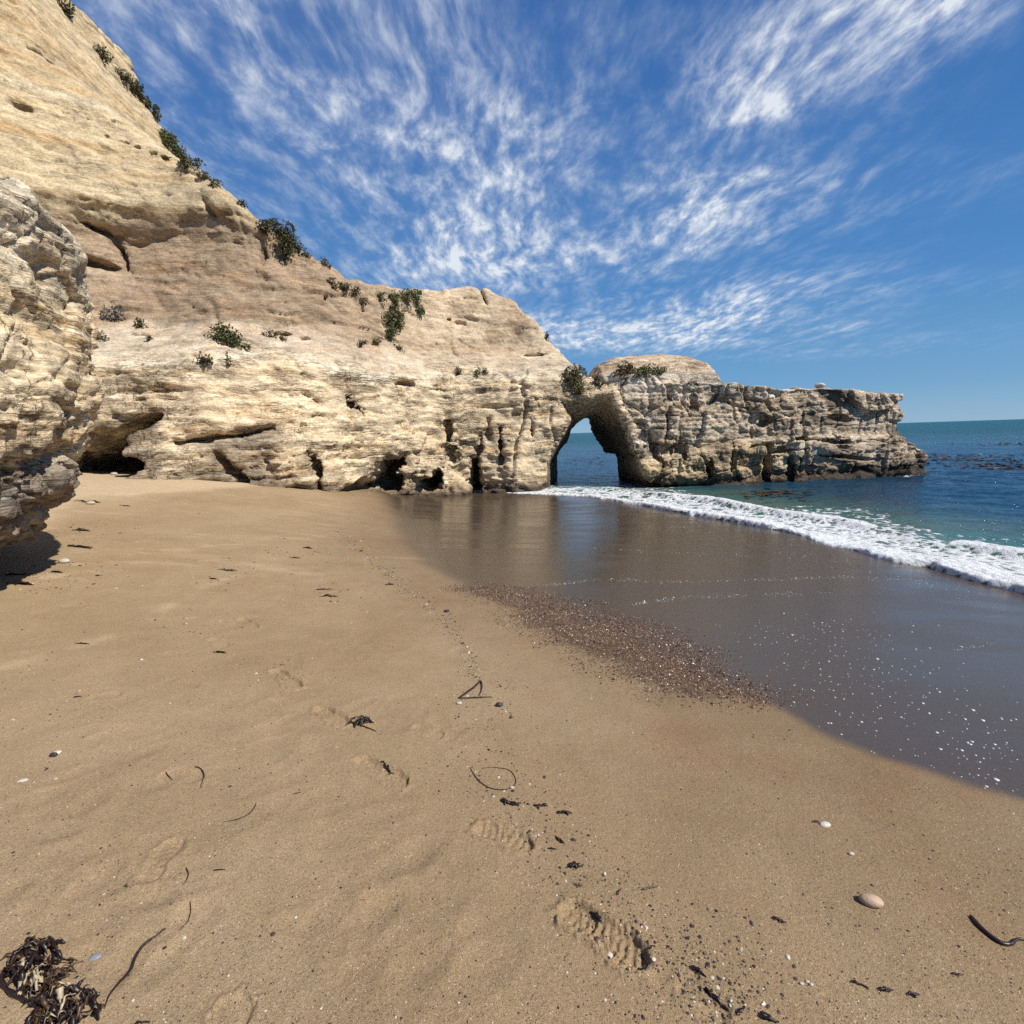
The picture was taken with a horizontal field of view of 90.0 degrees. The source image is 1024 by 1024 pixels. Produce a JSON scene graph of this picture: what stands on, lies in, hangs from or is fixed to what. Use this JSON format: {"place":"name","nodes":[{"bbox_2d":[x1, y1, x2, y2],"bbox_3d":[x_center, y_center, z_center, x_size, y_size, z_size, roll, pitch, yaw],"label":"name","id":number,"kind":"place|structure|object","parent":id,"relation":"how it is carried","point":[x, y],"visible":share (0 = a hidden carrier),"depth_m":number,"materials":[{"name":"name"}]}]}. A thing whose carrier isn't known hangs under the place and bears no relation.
{"place":"outdoors","nodes":[
{"label":"outdoors","id":0,"kind":"place"},
{"bbox_2d":[0,470,1023,1023],"bbox_3d":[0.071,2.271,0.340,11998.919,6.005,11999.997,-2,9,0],"label":"sand beach","id":1,"kind":"structure","parent":0,"point":[390,662],"depth_m":2.44,"materials":[{"name":"beige sand"}]},
{"bbox_2d":[2,572,36,574],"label":"seaweed scrap","id":2,"kind":"object","parent":1,"relation":"on","point":[11,573],"visible":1,"depth_m":5.31,"materials":[{"name":"black plant"}]},
{"bbox_2d":[7,581,32,584],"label":"seaweed scrap","id":3,"kind":"object","parent":1,"relation":"on","point":[21,583],"visible":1,"depth_m":5.02,"materials":[{"name":"brown plant"}]},
{"bbox_2d":[0,176,104,546],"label":"rock outcrop","id":4,"kind":"object","parent":1,"relation":"on","point":[52,393],"visible":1,"depth_m":4.46,"materials":[{"name":"stone"}]},
{"bbox_2d":[0,935,105,1023],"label":"kelp tangle","id":5,"kind":"object","parent":1,"relation":"on","point":[50,1007],"visible":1,"depth_m":1.39,"materials":[{"name":"black plant"}]},
{"bbox_2d":[49,752,57,756],"bbox_3d":[-2.208,1.168,2.465,0.038,0.023,0.022,-2,9,0],"label":"pebble","id":6,"kind":"object","parent":1,"relation":"on","point":[53,754],"visible":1,"depth_m":2.46,"materials":[{"name":"grey stone"}]},
{"bbox_2d":[58,558,69,562],"bbox_3d":[-5.115,0.561,5.848,0.126,0.064,0.085,-2,9,0],"label":"beach stone","id":7,"kind":"object","parent":1,"relation":"on","point":[64,560],"visible":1,"depth_m":5.82,"materials":[{"name":"white stone"}]},
{"bbox_2d":[67,544,92,548],"bbox_3d":[-5.547,0.443,6.572,0.333,0.059,0.076,-2,9,0],"label":"seaweed scrap","id":8,"kind":"object","parent":1,"relation":"on","point":[81,546],"visible":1,"depth_m":6.56,"materials":[{"name":"brown plant"}]},
{"bbox_2d":[74,528,89,530],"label":"seaweed scrap","id":9,"kind":"object","parent":1,"relation":"on","point":[81,529],"visible":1,"depth_m":7.60,"materials":[{"name":"brown plant"}]},
{"bbox_2d":[88,953,101,960],"bbox_3d":[-1.233,1.316,1.515,0.038,0.007,0.025,-2,9,0],"label":"mussel shell","id":10,"kind":"object","parent":1,"relation":"on","point":[94,956],"visible":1,"depth_m":1.51},
{"bbox_2d":[104,927,165,1008],"bbox_3d":[-1.099,1.314,1.483,0.039,0.022,0.233,-2,9,0],"label":"kelp stalk","id":11,"kind":"object","parent":1,"relation":"on","point":[133,962],"visible":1,"depth_m":1.49,"materials":[{"name":"black plant"}]},
{"bbox_2d":[134,1020,149,1023],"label":"seaweed scrap","id":12,"kind":"object","parent":1,"relation":"on","point":[141,1021],"visible":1,"depth_m":1.33,"materials":[{"name":"black plant"}]},
{"bbox_2d":[179,902,190,929],"bbox_3d":[-1.043,1.298,1.643,0.017,0.013,0.108,-4,9,-14],"label":"dark strand","id":13,"kind":"object","parent":1,"relation":"on","point":[189,916],"visible":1,"depth_m":1.65},
{"bbox_2d":[195,766,204,786],"bbox_3d":[-1.423,1.209,2.342,0.030,0.015,0.192,-8,11,-37],"label":"dark strand","id":14,"kind":"object","parent":1,"relation":"on","point":[203,773],"visible":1,"depth_m":2.37},
{"bbox_2d":[224,804,255,821],"bbox_3d":[-1.106,1.244,2.108,0.040,0.007,0.133,4,10,35],"label":"dark strand","id":15,"kind":"object","parent":1,"relation":"on","point":[245,815],"visible":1,"depth_m":2.10},
{"bbox_2d":[0,0,636,496],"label":"cliff","id":16,"kind":"structure","parent":1,"relation":"on","point":[180,262],"depth_m":15.89,"materials":[{"name":"stone"}]},
{"bbox_2d":[56,0,75,19],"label":"cliff shrub","id":17,"kind":"object","parent":16,"relation":"on","point":[68,11],"visible":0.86,"depth_m":17.84,"materials":[{"name":"green plant"}]},
{"bbox_2d":[96,330,109,341],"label":"cliff shrub","id":18,"kind":"object","parent":16,"relation":"on","point":[101,336],"visible":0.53,"depth_m":14.24,"materials":[{"name":"green plant"}]},
{"bbox_2d":[93,44,113,65],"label":"cliff shrub","id":19,"kind":"object","parent":16,"relation":"on","point":[105,57],"visible":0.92,"depth_m":18.83,"materials":[{"name":"green plant"}]},
{"bbox_2d":[100,301,123,321],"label":"dead bush","id":20,"kind":"object","parent":16,"relation":"on","point":[115,313],"visible":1,"depth_m":15.05,"materials":[{"name":"grey plant"}]},
{"bbox_2d":[115,66,148,103],"bbox_3d":[-15.310,-17.141,20.606,0.838,0.846,1.495,-2,9,0],"label":"cliff shrub","id":21,"kind":"object","parent":16,"relation":"on","point":[136,88],"visible":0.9,"depth_m":20.58,"materials":[{"name":"green plant"}]},
{"bbox_2d":[133,316,148,327],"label":"cliff shrub","id":22,"kind":"object","parent":16,"relation":"on","point":[139,322],"visible":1,"depth_m":15.11,"materials":[{"name":"green plant"}]},
{"bbox_2d":[144,99,161,121],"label":"cliff shrub","id":23,"kind":"object","parent":16,"relation":"on","point":[155,113],"visible":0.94,"depth_m":21.39,"materials":[{"name":"green plant"}]},
{"bbox_2d":[158,127,190,158],"bbox_3d":[-14.178,-15.243,21.335,1.026,1.009,1.563,-2,9,0],"label":"cliff shrub","id":24,"kind":"object","parent":16,"relation":"on","point":[168,140],"visible":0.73,"depth_m":20.92,"materials":[{"name":"green plant"}]},
{"bbox_2d":[176,152,206,173],"bbox_3d":[-9.956,-10.775,15.912,0.830,0.679,0.481,-7,10,-32],"label":"cliff shrub","id":25,"kind":"object","parent":16,"relation":"on","point":[185,161],"visible":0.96,"depth_m":15.82,"materials":[{"name":"green plant"}]},
{"bbox_2d":[193,351,213,366],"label":"cliff shrub","id":26,"kind":"object","parent":16,"relation":"on","point":[205,360],"visible":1,"depth_m":13.85,"materials":[{"name":"green plant"}]},
{"bbox_2d":[196,170,223,187],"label":"cliff shrub","id":27,"kind":"object","parent":16,"relation":"on","point":[204,176],"visible":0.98,"depth_m":15.83,"materials":[{"name":"green plant"}]},
{"bbox_2d":[203,322,252,366],"bbox_3d":[-8.114,-4.778,14.759,1.492,1.385,0.928,5,11,39],"label":"cliff shrub","id":28,"kind":"object","parent":16,"relation":"on","point":[232,339],"visible":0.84,"depth_m":14.71,"materials":[{"name":"green plant"}]},
{"bbox_2d":[236,199,247,207],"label":"cliff shrub","id":29,"kind":"object","parent":16,"relation":"on","point":[240,203],"visible":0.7,"depth_m":16.15,"materials":[{"name":"green plant"}]},
{"bbox_2d":[261,329,279,337],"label":"cliff shrub","id":30,"kind":"object","parent":16,"relation":"on","point":[272,331],"visible":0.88,"depth_m":15.82,"materials":[{"name":"green plant"}]},
{"bbox_2d":[254,218,300,259],"bbox_3d":[-7.727,-8.973,16.782,1.417,1.340,0.880,-7,10,-31],"label":"cliff shrub","id":31,"kind":"object","parent":16,"relation":"on","point":[265,226],"visible":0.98,"depth_m":16.76,"materials":[{"name":"green plant"}]},
{"bbox_2d":[294,242,311,258],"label":"cliff shrub","id":32,"kind":"object","parent":16,"relation":"on","point":[299,247],"visible":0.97,"depth_m":17.24,"materials":[{"name":"green plant"}]},
{"bbox_2d":[320,256,330,267],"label":"cliff shrub","id":33,"kind":"object","parent":16,"relation":"on","point":[323,261],"visible":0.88,"depth_m":17.75,"materials":[{"name":"green plant"}]},
{"bbox_2d":[327,277,360,296],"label":"cliff shrub","id":34,"kind":"object","parent":16,"relation":"on","point":[345,287],"visible":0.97,"depth_m":17.97,"materials":[{"name":"green plant"}]},
{"bbox_2d":[359,297,368,305],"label":"cliff shrub","id":35,"kind":"object","parent":16,"relation":"on","point":[365,300],"visible":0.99,"depth_m":18.58,"materials":[{"name":"green plant"}]},
{"bbox_2d":[357,336,383,346],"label":"cliff shrub","id":36,"kind":"object","parent":16,"relation":"on","point":[375,342],"visible":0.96,"depth_m":18.73,"materials":[{"name":"green plant"}]},
{"bbox_2d":[376,288,424,340],"bbox_3d":[-4.383,-7.751,20.175,1.106,2.356,2.400,4,10,34],"label":"hanging creeper","id":37,"kind":"object","parent":16,"relation":"hanging from","point":[397,314],"visible":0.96,"depth_m":19.83,"materials":[{"name":"green plant"}]},
{"bbox_2d":[454,366,461,374],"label":"cliff shrub","id":38,"kind":"object","parent":16,"relation":"on","point":[458,369],"visible":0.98,"depth_m":20.21,"materials":[{"name":"green plant"}]},
{"bbox_2d":[473,365,481,377],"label":"cliff shrub","id":39,"kind":"object","parent":16,"relation":"on","point":[476,374],"visible":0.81,"depth_m":20.28,"materials":[{"name":"green plant"}]},
{"bbox_2d":[563,363,587,394],"bbox_3d":[2.474,-5.367,20.856,1.230,1.326,0.777,-2,9,0],"label":"cliff shrub","id":40,"kind":"object","parent":16,"relation":"on","point":[573,375],"visible":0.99,"depth_m":20.72,"materials":[{"name":"green plant"}]},
{"bbox_2d":[593,375,607,388],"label":"cliff shrub","id":41,"kind":"object","parent":16,"relation":"on","point":[598,378],"visible":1,"depth_m":20.80,"materials":[{"name":"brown plant"}]},
{"bbox_2d":[345,722,374,730],"bbox_3d":[-0.827,1.177,2.809,0.214,0.028,0.016,2,9,23],"label":"dark strand","id":42,"kind":"object","parent":1,"relation":"on","point":[361,725],"visible":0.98,"depth_m":2.81},
{"bbox_2d":[349,715,373,727],"bbox_3d":[-0.833,1.155,2.830,0.134,0.053,0.070,-4,9,-12],"label":"seaweed knot","id":43,"kind":"object","parent":1,"relation":"on","point":[361,721],"visible":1,"depth_m":2.83,"materials":[{"name":"black plant"}]},
{"bbox_2d":[380,760,393,774],"bbox_3d":[-0.599,1.218,2.442,0.028,0.026,0.111,-9,11,-39],"label":"seaweed scrap","id":44,"kind":"object","parent":1,"relation":"on","point":[387,768],"visible":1,"depth_m":2.44,"materials":[{"name":"black plant"}]},
{"bbox_2d":[458,680,489,698],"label":"forked weed","id":45,"kind":"object","parent":1,"relation":"on","point":[467,691],"visible":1,"depth_m":3.23,"materials":[{"name":"brown plant"}]},
{"bbox_2d":[470,767,515,789],"bbox_3d":[-0.091,1.232,2.367,0.222,0.013,0.171,-2,9,0],"label":"looped strand","id":46,"kind":"object","parent":1,"relation":"on","point":[490,787],"visible":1,"depth_m":2.36},
{"bbox_2d":[495,702,502,706],"bbox_3d":[-0.076,1.155,3.071,0.047,0.029,0.032,-2,9,0],"label":"pebble","id":47,"kind":"object","parent":1,"relation":"on","point":[498,704],"visible":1,"depth_m":3.06,"materials":[{"name":"grey stone"}]},
{"bbox_2d":[500,798,520,805],"bbox_3d":[-0.011,1.244,2.195,0.091,0.020,0.038,1,9,17],"label":"seaweed scrap","id":48,"kind":"object","parent":1,"relation":"on","point":[512,803],"visible":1,"depth_m":2.19,"materials":[{"name":"black plant"}]},
{"bbox_2d":[0,507,1023,1023],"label":"debris","id":49,"kind":"object","parent":1,"relation":"on","point":[610,955],"visible":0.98,"depth_m":1.64,"materials":[{"name":"stone"}]},
{"bbox_2d":[534,803,547,808],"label":"seaweed scrap","id":50,"kind":"object","parent":1,"relation":"on","point":[540,805],"visible":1,"depth_m":2.18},
{"bbox_2d":[557,810,571,814],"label":"seaweed scrap","id":51,"kind":"object","parent":1,"relation":"on","point":[564,811],"visible":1,"depth_m":2.14,"materials":[{"name":"black plant"}]},
{"bbox_2d":[568,861,582,868],"bbox_3d":[0.230,1.284,1.862,0.056,0.015,0.031,-2,9,0],"label":"seaweed scrap","id":52,"kind":"object","parent":1,"relation":"on","point":[573,864],"visible":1,"depth_m":1.86,"materials":[{"name":"black plant"}]},
{"bbox_2d":[590,911,601,923],"bbox_3d":[0.274,1.314,1.667,0.054,0.023,0.016,6,11,42],"label":"seaweed scrap","id":53,"kind":"object","parent":1,"relation":"on","point":[596,915],"visible":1,"depth_m":1.67,"materials":[{"name":"black plant"}]},
{"bbox_2d":[641,886,655,889],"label":"dark twig","id":54,"kind":"object","parent":1,"relation":"on","point":[646,888],"visible":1,"depth_m":1.76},
{"bbox_2d":[689,965,706,977],"bbox_3d":[0.538,1.322,1.478,0.050,0.015,0.018,7,12,44],"label":"seaweed scrap","id":55,"kind":"object","parent":1,"relation":"on","point":[695,968],"visible":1,"depth_m":1.48,"materials":[{"name":"black plant"}]},
{"bbox_2d":[703,986,729,1010],"bbox_3d":[0.563,1.336,1.407,0.015,0.017,0.076,-8,11,-38],"label":"seaweed scrap","id":56,"kind":"object","parent":1,"relation":"on","point":[717,998],"visible":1,"depth_m":1.41,"materials":[{"name":"black plant"}]},
{"bbox_2d":[543,354,928,487],"bbox_3d":[9.076,-3.567,22.706,18.816,6.946,5.560,-2,9,0],"label":"rock arch","id":57,"kind":"object","parent":1,"relation":"on","point":[711,429],"visible":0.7,"depth_m":20.99,"materials":[{"name":"stone"}]},
{"bbox_2d":[615,360,635,377],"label":"cliff shrub","id":58,"kind":"object","parent":57,"relation":"on","point":[628,367],"visible":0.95,"depth_m":21.02,"materials":[{"name":"brown plant"}]},
{"bbox_2d":[632,362,666,378],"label":"cliff shrub","id":59,"kind":"object","parent":57,"relation":"on","point":[646,371],"visible":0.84,"depth_m":20.85,"materials":[{"name":"green plant"}]},
{"bbox_2d":[687,379,701,384],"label":"cliff shrub","id":60,"kind":"object","parent":57,"relation":"on","point":[694,380],"visible":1,"depth_m":20.70,"materials":[{"name":"green plant"}]},
{"bbox_2d":[814,383,825,387],"bbox_3d":[12.872,-5.288,21.404,0.394,0.225,0.326,-5,9,-20],"label":"perched boulder","id":61,"kind":"object","parent":57,"relation":"on","point":[819,385],"visible":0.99,"depth_m":21.31,"materials":[{"name":"white stone"}]},
{"bbox_2d":[736,1005,745,1015],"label":"seaweed scrap","id":62,"kind":"object","parent":1,"relation":"on","point":[739,1011],"visible":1,"depth_m":1.37,"materials":[{"name":"black plant"}]},
{"bbox_2d":[757,1010,778,1022],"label":"seaweed scrap","id":63,"kind":"object","parent":1,"relation":"on","point":[762,1014],"visible":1,"depth_m":1.36,"materials":[{"name":"black plant"}]},
{"bbox_2d":[771,916,786,922],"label":"seaweed scrap","id":64,"kind":"object","parent":1,"relation":"on","point":[778,919],"visible":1,"depth_m":1.64,"materials":[{"name":"black plant"}]},
{"bbox_2d":[554,500,1017,790],"bbox_3d":[3.437,0.386,9.981,6.151,0.650,15.423,-2,9,0],"label":"foam","id":65,"kind":"object","parent":1,"relation":"on","point":[996,779],"visible":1,"depth_m":3.37,"materials":[{"name":"white"}]},
{"bbox_2d":[819,821,830,827],"bbox_3d":[1.267,1.263,2.070,0.045,0.014,0.025,-2,9,0],"label":"shell fragment","id":66,"kind":"object","parent":1,"relation":"on","point":[824,824],"visible":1,"depth_m":2.07,"materials":[{"name":"white"}]},
{"bbox_2d":[850,980,869,989],"bbox_3d":[0.982,1.332,1.446,0.046,0.006,0.011,3,10,28],"label":"seaweed scrap","id":67,"kind":"object","parent":1,"relation":"on","point":[858,983],"visible":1,"depth_m":1.45,"materials":[{"name":"black plant"}]},
{"bbox_2d":[858,893,883,908],"bbox_3d":[1.192,1.291,1.700,0.070,0.037,0.045,3,10,28],"label":"pebble","id":68,"kind":"object","parent":1,"relation":"on","point":[871,900],"visible":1,"depth_m":1.69,"materials":[{"name":"beige stone"}]},
{"bbox_2d":[878,986,893,991],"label":"seaweed scrap","id":69,"kind":"object","parent":1,"relation":"on","point":[885,988],"visible":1,"depth_m":1.43,"materials":[{"name":"black plant"}]},
{"bbox_2d":[907,991,919,997],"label":"seaweed scrap","id":70,"kind":"object","parent":1,"relation":"on","point":[911,993],"visible":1,"depth_m":1.42,"materials":[{"name":"black plant"}]},
{"bbox_2d":[969,914,1023,946],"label":"kelp stalk","id":71,"kind":"object","parent":1,"relation":"on","point":[991,936],"visible":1,"depth_m":1.58,"materials":[{"name":"black plant"}]},
{"bbox_2d":[71,0,1023,432],"label":"sky","id":72,"kind":"structure","parent":0,"point":[776,194],"materials":[{"name":"blue"}]},
{"bbox_2d":[439,579,811,712],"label":"gravel","id":73,"kind":"structure","parent":0,"point":[595,641],"depth_m":4.20,"materials":[{"name":"gravel"}]},
{"bbox_2d":[472,419,1023,593],"bbox_3d":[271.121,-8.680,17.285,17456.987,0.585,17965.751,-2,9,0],"label":"sea water","id":74,"kind":"structure","parent":0,"point":[962,520],"depth_m":15.37,"materials":[{"name":"blue liquid"}]},
{"bbox_2d":[564,441,1023,499],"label":"floating kelp","id":75,"kind":"object","parent":74,"relation":"on","point":[989,465],"visible":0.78,"depth_m":25.80}
]}

